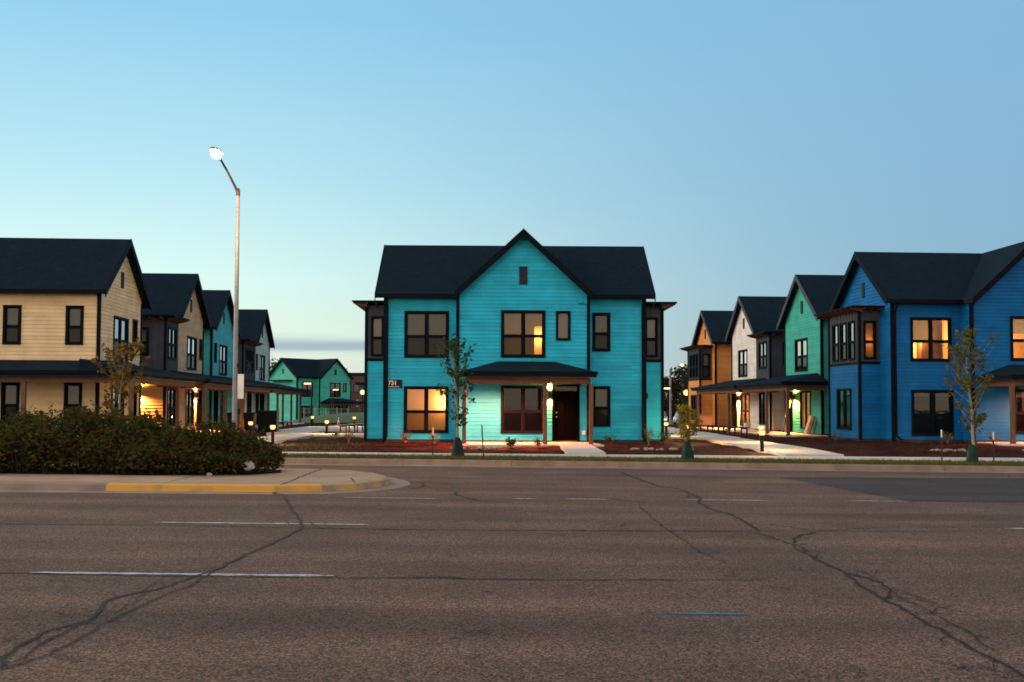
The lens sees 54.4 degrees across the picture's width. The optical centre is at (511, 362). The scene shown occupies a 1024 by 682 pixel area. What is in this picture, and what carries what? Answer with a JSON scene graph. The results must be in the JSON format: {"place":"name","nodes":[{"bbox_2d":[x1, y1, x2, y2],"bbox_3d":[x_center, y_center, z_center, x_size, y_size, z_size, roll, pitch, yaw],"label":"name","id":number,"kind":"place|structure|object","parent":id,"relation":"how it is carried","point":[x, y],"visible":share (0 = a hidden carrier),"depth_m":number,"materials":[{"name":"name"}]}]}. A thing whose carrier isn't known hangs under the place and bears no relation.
{"place":"outdoors","nodes":[
{"label":"outdoors","id":0,"kind":"place"},
{"bbox_2d":[0,468,378,483],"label":"traffic island","id":1,"kind":"structure","parent":0,"point":[322,476],"depth_m":20.27,"materials":[{"name":"concrete"}]},
{"bbox_2d":[0,465,280,474],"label":"island soil","id":2,"kind":"structure","parent":1,"relation":"on","point":[69,470],"depth_m":21.64,"materials":[{"name":"brown soil"}]},
{"bbox_2d":[0,400,285,475],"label":"hedge","id":3,"kind":"object","parent":2,"relation":"on","point":[145,442],"visible":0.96,"depth_m":21.47,"materials":[{"name":"green plant"}]},
{"bbox_2d":[258,423,363,443],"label":"path","id":4,"kind":"structure","parent":0,"point":[283,435],"depth_m":51.11,"materials":[{"name":"concrete"}]},
{"bbox_2d":[292,412,363,423],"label":"grass mound","id":5,"kind":"object","parent":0,"point":[345,418],"depth_m":99.83,"materials":[{"name":"green plant"}]},
{"bbox_2d":[0,463,1023,681],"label":"road","id":6,"kind":"structure","parent":0,"point":[535,617],"depth_m":9.55,"materials":[{"name":"grey asphalt"}]},
{"bbox_2d":[4,618,96,665],"bbox_3d":[-3.245,1.954,7.032,0.092,0.001,1.440,0,-2,-1],"label":"road crack","id":7,"kind":"object","parent":6,"relation":"on","point":[33,648],"visible":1,"depth_m":6.96,"materials":[{"name":"black asphalt"}]},
{"bbox_2d":[0,572,208,668],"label":"road crack","id":8,"kind":"object","parent":6,"relation":"on","point":[3,657],"visible":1,"depth_m":7.54,"materials":[{"name":"black asphalt"}]},
{"bbox_2d":[0,572,210,668],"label":"road crack","id":9,"kind":"object","parent":6,"relation":"on","point":[94,629],"visible":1,"depth_m":7.58,"materials":[{"name":"black asphalt"}]},
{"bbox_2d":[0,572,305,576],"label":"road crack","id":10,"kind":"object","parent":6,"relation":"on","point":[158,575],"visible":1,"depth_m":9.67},
{"bbox_2d":[34,571,333,575],"bbox_3d":[-3.241,2.075,9.778,2.990,0.025,0.136,0,-2,0],"label":"lane marking","id":11,"kind":"object","parent":6,"relation":"on","point":[229,574],"visible":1,"depth_m":9.78,"materials":[{"name":"paint"}]},
{"bbox_2d":[0,465,370,490],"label":"island kerb","id":12,"kind":"structure","parent":6,"relation":"on","point":[74,486],"depth_m":18.67,"materials":[{"name":"concrete"}]},
{"bbox_2d":[0,477,410,493],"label":"gutter pan","id":13,"kind":"object","parent":6,"relation":"on","point":[396,483],"visible":0.67,"depth_m":18.59,"materials":[{"name":"concrete"}]},
{"bbox_2d":[106,483,322,491],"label":"island kerb","id":14,"kind":"structure","parent":6,"relation":"on","point":[186,487],"depth_m":18.74,"materials":[{"name":"yellow paint"}]},
{"bbox_2d":[210,494,302,571],"bbox_3d":[-3.279,2.256,14.141,0.698,0.012,8.523,1,-2,-8],"label":"road crack","id":15,"kind":"object","parent":6,"relation":"on","point":[298,518],"visible":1,"depth_m":12.29,"materials":[{"name":"black asphalt"}]},
{"bbox_2d":[166,522,368,524],"bbox_3d":[-3.502,2.250,13.944,2.990,0.025,0.132,0,-2,0],"label":"lane marking","id":16,"kind":"object","parent":6,"relation":"on","point":[257,523],"visible":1,"depth_m":13.94,"materials":[{"name":"paint"}]},
{"bbox_2d":[0,523,674,530],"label":"road crack","id":17,"kind":"object","parent":6,"relation":"on","point":[348,528],"visible":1,"depth_m":13.56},
{"bbox_2d":[321,472,389,491],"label":"island kerb","id":18,"kind":"structure","parent":6,"relation":"on","point":[381,480],"depth_m":19.61,"materials":[{"name":"beige concrete"}]},
{"bbox_2d":[350,577,677,579],"bbox_3d":[-0.011,2.106,9.711,3.352,0.028,0.098,0,-2,-1],"label":"road crack","id":19,"kind":"object","parent":6,"relation":"on","point":[508,578],"visible":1,"depth_m":9.70,"materials":[{"name":"grey asphalt"}]},
{"bbox_2d":[782,477,1023,501],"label":"road patch","id":20,"kind":"object","parent":6,"relation":"on","point":[967,489],"visible":1,"depth_m":21.74,"materials":[{"name":"grey asphalt"}]},
{"bbox_2d":[845,572,1023,675],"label":"road crack","id":21,"kind":"object","parent":6,"relation":"on","point":[924,621],"visible":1,"depth_m":7.74,"materials":[{"name":"black asphalt"}]},
{"bbox_2d":[893,591,998,651],"bbox_3d":[3.489,2.078,8.129,0.084,0.001,2.404,0,-2,3],"label":"road crack","id":22,"kind":"object","parent":6,"relation":"on","point":[975,636],"visible":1,"depth_m":7.82,"materials":[{"name":"black asphalt"}]},
{"bbox_2d":[0,0,1023,404],"label":"sky","id":23,"kind":"structure","parent":0,"point":[748,147],"materials":[{"name":"blue"}]},
{"bbox_2d":[211,424,830,439],"bbox_3d":[-0.013,4.198,61.882,60.000,0.139,31.990,0,-2,0],"label":"mulch bed","id":24,"kind":"object","parent":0,"point":[757,436],"visible":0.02,"depth_m":52.42,"materials":[{"name":"brown soil"}]},
{"bbox_2d":[227,412,240,430],"bbox_3d":[-15.410,3.279,55.128,0.620,1.050,0.760,0,-2,0],"label":"wheeled bin","id":25,"kind":"object","parent":24,"relation":"on","point":[229,416],"visible":0.42,"depth_m":54.83,"materials":[{"name":"black plastic"}]},
{"bbox_2d":[243,412,256,430],"bbox_3d":[-14.610,3.298,55.528,0.620,1.050,0.760,0,-2,0],"label":"wheeled bin","id":26,"kind":"object","parent":24,"relation":"on","point":[249,416],"visible":0.92,"depth_m":55.22,"materials":[{"name":"black plastic"}]},
{"bbox_2d":[257,410,279,432],"bbox_3d":[-13.059,3.167,53.402,1.060,1.200,0.880,0,-2,-4],"label":"utility cabinet","id":27,"kind":"object","parent":24,"relation":"on","point":[267,418],"visible":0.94,"depth_m":53.00,"materials":[{"name":"black metal"}]},
{"bbox_2d":[700,415,712,426],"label":"storage box","id":28,"kind":"object","parent":24,"relation":"on","point":[707,419],"visible":0.54,"depth_m":69.89,"materials":[{"name":"brown"}]},
{"bbox_2d":[717,426,748,436],"bbox_3d":[11.341,3.530,51.280,0.445,0.480,3.600,1,-2,-8],"label":"bench","id":29,"kind":"object","parent":24,"relation":"on","point":[741,428],"visible":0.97,"depth_m":51.14,"materials":[{"name":"black metal"}]},
{"bbox_2d":[559,444,605,453],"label":"path","id":30,"kind":"structure","parent":0,"point":[578,449],"depth_m":33.10,"materials":[{"name":"concrete"}]},
{"bbox_2d":[169,452,1023,465],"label":"verge","id":31,"kind":"structure","parent":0,"point":[650,461],"depth_m":27.87,"materials":[{"name":"green plant"}]},
{"bbox_2d":[90,336,153,421],"bbox_3d":[-11.343,0.948,28.689,1.714,3.420,1.516,-1,-3,27],"label":"young tree","id":32,"kind":"object","parent":31,"relation":"on","point":[120,387],"visible":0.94,"depth_m":28.74,"materials":[{"name":"green plant"}]},
{"bbox_2d":[209,147,243,428],"bbox_3d":[-7.860,-1.549,27.336,0.381,8.305,2.460,0,-2,2],"label":"street light","id":33,"kind":"object","parent":31,"relation":"on","point":[238,379],"visible":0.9,"depth_m":28.33,"materials":[{"name":"metal"}]},
{"bbox_2d":[432,333,476,436],"bbox_3d":[-1.693,0.957,29.102,1.196,3.654,1.122,-1,-3,17],"label":"young tree","id":34,"kind":"object","parent":31,"relation":"on","point":[454,351],"visible":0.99,"depth_m":29.13,"materials":[{"name":"green plant"}]},
{"bbox_2d":[450,437,464,456],"bbox_3d":[-1.611,2.464,29.126,0.381,0.599,0.371,-2,-3,40],"label":"watering bag","id":35,"kind":"object","parent":31,"relation":"on","point":[457,448],"visible":0.83,"depth_m":29.02,"materials":[{"name":"grey plastic"}]},
{"bbox_2d":[681,441,694,459],"bbox_3d":[5.058,2.539,28.651,0.399,0.577,0.341,0,-3,15],"label":"watering bag","id":36,"kind":"object","parent":31,"relation":"on","point":[687,451],"visible":0.78,"depth_m":28.57,"materials":[{"name":"green plastic"}]},
{"bbox_2d":[673,403,703,440],"bbox_3d":[5.077,2.005,28.726,0.865,1.682,0.756,0,-2,0],"label":"young tree","id":37,"kind":"object","parent":31,"relation":"on","point":[684,409],"visible":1,"depth_m":28.63,"materials":[{"name":"green plant"}]},
{"bbox_2d":[942,325,998,444],"bbox_3d":[13.252,0.927,28.767,1.584,4.016,1.310,0,-2,0],"label":"young tree","id":38,"kind":"object","parent":31,"relation":"on","point":[966,381],"visible":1,"depth_m":28.79,"materials":[{"name":"green plant"}]},
{"bbox_2d":[965,444,978,462],"bbox_3d":[13.300,2.633,28.759,0.378,0.572,0.339,0,-2,0],"label":"watering bag","id":39,"kind":"object","parent":31,"relation":"on","point":[972,454],"visible":0.85,"depth_m":28.68,"materials":[{"name":"green plastic"}]},
{"bbox_2d":[256,437,1023,457],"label":"mulch bed","id":40,"kind":"object","parent":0,"point":[848,447],"visible":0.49,"depth_m":36.41,"materials":[{"name":"brown wood"}]},
{"bbox_2d":[255,441,368,451],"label":"grass","id":41,"kind":"structure","parent":40,"relation":"on","point":[315,446],"depth_m":34.95,"materials":[{"name":"green plant"}]},
{"bbox_2d":[759,430,764,451],"bbox_3d":[8.342,2.604,33.220,0.210,0.730,0.210,0,-2,0],"label":"bollard light","id":42,"kind":"object","parent":40,"relation":"on","point":[761,433],"visible":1,"depth_m":33.16,"materials":[{"name":"black metal"}]},
{"bbox_2d":[341,420,961,471],"bbox_3d":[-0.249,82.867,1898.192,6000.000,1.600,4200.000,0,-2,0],"label":"ground","id":43,"kind":"structure","parent":0,"point":[672,423],"depth_m":30.50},
{"bbox_2d":[0,238,205,432],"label":"row house","id":44,"kind":"structure","parent":43,"relation":"on","point":[69,307],"depth_m":40.39,"materials":[{"name":"beige wood"}]},
{"bbox_2d":[0,382,19,424],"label":"window","id":45,"kind":"structure","parent":44,"relation":"in","point":[10,391],"depth_m":40.12,"materials":[{"name":"grey glass"}]},
{"bbox_2d":[2,305,21,344],"bbox_3d":[-20.204,-1.527,40.271,0.720,1.600,0.172,0,-2,-3],"label":"window","id":46,"kind":"structure","parent":44,"relation":"in","point":[12,314],"depth_m":40.25,"materials":[{"name":"black glass"}]},
{"bbox_2d":[63,383,81,417],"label":"window","id":47,"kind":"structure","parent":44,"relation":"in","point":[72,391],"depth_m":40.27,"materials":[{"name":"grey glass"}]},
{"bbox_2d":[65,305,83,344],"bbox_3d":[-17.740,-1.514,40.416,0.710,1.600,0.172,0,-2,-3],"label":"window","id":48,"kind":"structure","parent":44,"relation":"in","point":[74,319],"depth_m":40.38,"materials":[{"name":"black glass"}]},
{"bbox_2d":[111,385,124,418],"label":"window","id":49,"kind":"structure","parent":44,"relation":"in","point":[114,404],"depth_m":42.66,"materials":[{"name":"black glass"}]},
{"bbox_2d":[113,315,128,360],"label":"window","id":50,"kind":"structure","parent":44,"relation":"in","point":[121,325],"depth_m":43.05,"materials":[{"name":"black glass"}]},
{"bbox_2d":[132,319,137,346],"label":"window","id":51,"kind":"structure","parent":44,"relation":"in","point":[135,322],"depth_m":45.07,"materials":[{"name":"black glass"}]},
{"bbox_2d":[141,273,249,434],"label":"row house","id":52,"kind":"structure","parent":43,"relation":"on","point":[176,321],"depth_m":52.71,"materials":[{"name":"beige wood"}]},
{"bbox_2d":[142,327,148,354],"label":"window","id":53,"kind":"structure","parent":52,"relation":"in","point":[145,330],"depth_m":49.37,"materials":[{"name":"black glass"}]},
{"bbox_2d":[167,388,175,426],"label":"window","id":54,"kind":"structure","parent":52,"relation":"in","point":[171,392],"depth_m":50.45,"materials":[{"name":"black glass"}]},
{"bbox_2d":[168,326,177,359],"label":"window","id":55,"kind":"structure","parent":52,"relation":"in","point":[172,332],"depth_m":50.58,"materials":[{"name":"black glass"}]},
{"bbox_2d":[185,389,194,425],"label":"window","id":56,"kind":"structure","parent":52,"relation":"in","point":[189,407],"depth_m":54.40,"materials":[{"name":"black glass"}]},
{"bbox_2d":[186,336,196,370],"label":"window","id":57,"kind":"structure","parent":52,"relation":"in","point":[191,341],"depth_m":54.78,"materials":[{"name":"black glass"}]},
{"bbox_2d":[196,390,201,428],"bbox_3d":[-17.792,2.690,56.399,0.180,2.280,0.950,0,-2,-3],"label":"door","id":58,"kind":"structure","parent":52,"relation":"in","point":[199,400],"depth_m":56.75,"materials":[{"name":"black"}]},
{"bbox_2d":[203,290,275,429],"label":"row house","id":59,"kind":"structure","parent":43,"relation":"on","point":[218,348],"depth_m":61.46,"materials":[{"name":"teal wood"}]},
{"bbox_2d":[213,391,218,424],"bbox_3d":[-18.036,2.861,60.427,0.180,2.280,1.000,0,-2,-3],"label":"door","id":60,"kind":"structure","parent":59,"relation":"in","point":[215,402],"depth_m":60.67,"materials":[{"name":"black"}]},
{"bbox_2d":[219,344,227,375],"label":"window","id":61,"kind":"structure","parent":59,"relation":"in","point":[223,349],"depth_m":62.37,"materials":[{"name":"black glass"}]},
{"bbox_2d":[220,391,226,422],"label":"window","id":62,"kind":"structure","parent":59,"relation":"in","point":[221,392],"depth_m":62.18,"materials":[{"name":"black glass"}]},
{"bbox_2d":[238,309,306,426],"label":"row house","id":63,"kind":"structure","parent":43,"relation":"on","point":[255,342],"depth_m":73.49,"materials":[{"name":"grey wood"}]},
{"bbox_2d":[245,348,253,372],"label":"window","id":64,"kind":"structure","parent":63,"relation":"in","point":[249,356],"depth_m":69.88,"materials":[{"name":"black glass"}]},
{"bbox_2d":[259,355,264,380],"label":"window","id":65,"kind":"structure","parent":63,"relation":"in","point":[262,358],"depth_m":75.19,"materials":[{"name":"black glass"}]},
{"bbox_2d":[270,358,363,421],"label":"corner house","id":66,"kind":"structure","parent":43,"relation":"on","point":[324,376],"depth_m":133.32,"materials":[{"name":"green wood"}]},
{"bbox_2d":[301,406,312,418],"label":"window","id":67,"kind":"structure","parent":66,"relation":"in","point":[304,411],"depth_m":132.09,"materials":[{"name":"grey glass"}]},
{"bbox_2d":[330,383,340,396],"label":"window","id":68,"kind":"structure","parent":66,"relation":"in","point":[332,385],"depth_m":134.80,"materials":[{"name":"glass"}]},
{"bbox_2d":[350,373,363,412],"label":"apartment building","id":69,"kind":"structure","parent":43,"relation":"on","point":[358,377],"depth_m":189.91,"materials":[{"name":"brown brick"}]},
{"bbox_2d":[355,382,363,412],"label":"apartment building","id":70,"kind":"structure","parent":43,"relation":"on","point":[361,385],"depth_m":171.89,"materials":[{"name":"brown"}]},
{"bbox_2d":[352,229,676,446],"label":"corner house","id":71,"kind":"structure","parent":43,"relation":"on","point":[568,348],"depth_m":41.54,"materials":[{"name":"teal wood"}]},
{"bbox_2d":[371,316,383,355],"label":"window","id":72,"kind":"structure","parent":71,"relation":"in","point":[377,322],"depth_m":42.88,"materials":[{"name":"grey glass"}]},
{"bbox_2d":[404,311,448,357],"bbox_3d":[-3.565,-1.179,41.639,1.860,1.960,0.172,0,-2,-1],"label":"window","id":73,"kind":"structure","parent":71,"relation":"in","point":[421,328],"depth_m":41.70,"materials":[{"name":"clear glass"}]},
{"bbox_2d":[404,386,448,432],"bbox_3d":[-3.577,1.964,41.518,1.860,1.950,0.199,0,-2,-1],"label":"window","id":74,"kind":"structure","parent":71,"relation":"in","point":[423,408],"depth_m":41.56,"materials":[{"name":"clear glass"}]},
{"bbox_2d":[501,385,542,433],"bbox_3d":[0.449,1.915,40.671,1.820,1.960,0.174,0,-2,-1],"label":"window","id":75,"kind":"structure","parent":71,"relation":"in","point":[503,387],"depth_m":40.62,"materials":[{"name":"brown wood"}]},
{"bbox_2d":[501,310,544,357],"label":"window","id":76,"kind":"structure","parent":71,"relation":"in","point":[522,331],"depth_m":40.86,"materials":[{"name":"clear glass"}]},
{"bbox_2d":[556,311,570,340],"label":"window","id":77,"kind":"structure","parent":71,"relation":"in","point":[563,318],"depth_m":40.91,"materials":[{"name":"grey glass"}]},
{"bbox_2d":[552,384,579,441],"bbox_3d":[2.198,2.056,40.698,1.120,2.330,0.180,0,-2,-1],"label":"door","id":78,"kind":"structure","parent":71,"relation":"in","point":[565,404],"depth_m":40.69,"materials":[{"name":"black wood"}]},
{"bbox_2d":[592,313,610,351],"bbox_3d":[3.741,-1.277,41.759,0.760,1.630,0.172,0,-2,-1],"label":"window","id":79,"kind":"structure","parent":71,"relation":"in","point":[600,321],"depth_m":41.82,"materials":[{"name":"grey glass"}]},
{"bbox_2d":[593,386,610,426],"bbox_3d":[3.732,1.835,41.626,0.760,1.700,0.172,0,-2,-1],"label":"window","id":80,"kind":"structure","parent":71,"relation":"in","point":[601,394],"depth_m":41.62,"materials":[{"name":"black glass"}]},
{"bbox_2d":[646,317,657,356],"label":"window","id":81,"kind":"structure","parent":71,"relation":"in","point":[651,322],"depth_m":43.09,"materials":[{"name":"grey glass"}]},
{"bbox_2d":[664,375,686,423],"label":"tree","id":82,"kind":"object","parent":43,"relation":"on","point":[675,387],"visible":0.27,"depth_m":148.55,"materials":[{"name":"green plant"}]},
{"bbox_2d":[664,392,687,418],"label":"tree","id":83,"kind":"object","parent":43,"relation":"on","point":[666,405],"visible":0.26,"depth_m":146.21,"materials":[{"name":"green plant"}]},
{"bbox_2d":[664,361,687,403],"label":"tree","id":84,"kind":"object","parent":43,"relation":"on","point":[677,372],"visible":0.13,"depth_m":151.09,"materials":[{"name":"green plant"}]},
{"bbox_2d":[680,310,732,426],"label":"row house","id":85,"kind":"structure","parent":43,"relation":"on","point":[708,350],"depth_m":72.97,"materials":[{"name":"orange wood"}]},
{"bbox_2d":[691,395,696,419],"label":"window","id":86,"kind":"structure","parent":85,"relation":"in","point":[693,397],"depth_m":74.64,"materials":[{"name":"black glass"}]},
{"bbox_2d":[702,354,709,376],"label":"window","id":87,"kind":"structure","parent":85,"relation":"in","point":[705,357],"depth_m":73.04,"materials":[{"name":"black glass"}]},
{"bbox_2d":[690,296,786,431],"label":"row house","id":88,"kind":"structure","parent":43,"relation":"on","point":[754,336],"depth_m":63.18,"materials":[{"name":"white wood"}]},
{"bbox_2d":[733,394,736,425],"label":"door","id":89,"kind":"structure","parent":88,"relation":"in","point":[734,395],"depth_m":67.24,"materials":[{"name":"black"}]},
{"bbox_2d":[738,349,747,377],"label":"window","id":90,"kind":"structure","parent":88,"relation":"in","point":[742,354],"depth_m":65.29,"materials":[{"name":"black glass"}]},
{"bbox_2d":[740,393,749,425],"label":"window","id":91,"kind":"structure","parent":88,"relation":"in","point":[744,397],"depth_m":65.17,"materials":[{"name":"orange glass"}]},
{"bbox_2d":[759,393,764,424],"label":"window","id":92,"kind":"structure","parent":88,"relation":"in","point":[761,395],"depth_m":60.85,"materials":[{"name":"black glass"}]},
{"bbox_2d":[758,341,766,368],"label":"window","id":93,"kind":"structure","parent":88,"relation":"in","point":[762,346],"depth_m":60.70,"materials":[{"name":"black glass"}]},
{"bbox_2d":[736,274,843,436],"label":"row house","id":94,"kind":"structure","parent":43,"relation":"on","point":[802,382],"depth_m":53.44,"materials":[{"name":"green wood"}]},
{"bbox_2d":[790,392,792,431],"bbox_3d":[15.710,2.780,56.152,0.180,2.280,0.950,0,-2,-3],"label":"door","id":95,"kind":"structure","parent":94,"relation":"in","point":[791,406],"depth_m":55.75,"materials":[{"name":"black"}]},
{"bbox_2d":[794,338,807,371],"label":"window","id":96,"kind":"structure","parent":94,"relation":"in","point":[801,345],"depth_m":54.28,"materials":[{"name":"black glass"}]},
{"bbox_2d":[800,391,810,428],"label":"window","id":97,"kind":"structure","parent":94,"relation":"in","point":[805,396],"depth_m":53.76,"materials":[{"name":"black glass"}]},
{"bbox_2d":[814,242,1023,445],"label":"corner house","id":98,"kind":"structure","parent":43,"relation":"on","point":[896,320],"depth_m":43.35,"materials":[{"name":"blue wood"}]},
{"bbox_2d":[832,324,838,361],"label":"window","id":99,"kind":"structure","parent":98,"relation":"in","point":[835,328],"depth_m":47.16,"materials":[{"name":"black glass"}]},
{"bbox_2d":[839,322,846,360],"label":"window","id":100,"kind":"structure","parent":98,"relation":"in","point":[843,330],"depth_m":46.28,"materials":[{"name":"black glass"}]},
{"bbox_2d":[836,388,851,429],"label":"window","id":101,"kind":"structure","parent":98,"relation":"in","point":[839,392],"depth_m":46.24,"materials":[{"name":"black glass"}]},
{"bbox_2d":[847,320,854,359],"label":"window","id":102,"kind":"structure","parent":98,"relation":"in","point":[851,324],"depth_m":45.35,"materials":[{"name":"black glass"}]},
{"bbox_2d":[863,321,876,358],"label":"window","id":103,"kind":"structure","parent":98,"relation":"in","point":[869,327],"depth_m":44.36,"materials":[{"name":"orange glass"}]},
{"bbox_2d":[910,317,951,361],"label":"window","id":104,"kind":"structure","parent":98,"relation":"in","point":[928,335],"depth_m":43.34,"materials":[{"name":"orange glass"}]},
{"bbox_2d":[911,390,953,435],"bbox_3d":[18.195,2.182,43.124,1.860,1.980,0.172,0,-2,-3],"label":"window","id":105,"kind":"structure","parent":98,"relation":"in","point":[931,393],"depth_m":43.08,"materials":[{"name":"black glass"}]},
{"bbox_2d":[1010,316,1023,360],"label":"window","id":106,"kind":"structure","parent":98,"relation":"in","point":[1016,322],"depth_m":42.68,"materials":[{"name":"orange glass"}]},
{"bbox_2d":[1015,389,1023,433],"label":"window","id":107,"kind":"structure","parent":98,"relation":"in","point":[1018,392],"depth_m":42.38,"materials":[{"name":"black glass"}]},
{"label":"kerb base","id":108,"kind":"structure","parent":43,"relation":"on","visible":0},
{"bbox_2d":[13,458,1023,472],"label":"kerb","id":109,"kind":"structure","parent":108,"relation":"on","point":[654,465],"depth_m":27.60,"materials":[{"name":"concrete"}]},
{"bbox_2d":[282,452,1023,461],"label":"pavement","id":110,"kind":"structure","parent":0,"point":[831,457],"depth_m":30.48,"materials":[{"name":"concrete"}]},
{"bbox_2d":[664,426,843,455],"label":"path","id":111,"kind":"structure","parent":0,"point":[777,449],"depth_m":37.08,"materials":[{"name":"concrete"}]},
{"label":"car park","id":112,"kind":"structure","parent":0,"visible":0},
{"bbox_2d":[669,369,671,423],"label":"utility pole","id":113,"kind":"object","parent":112,"relation":"on","point":[670,415],"visible":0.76,"depth_m":126.82,"materials":[{"name":"metal"}]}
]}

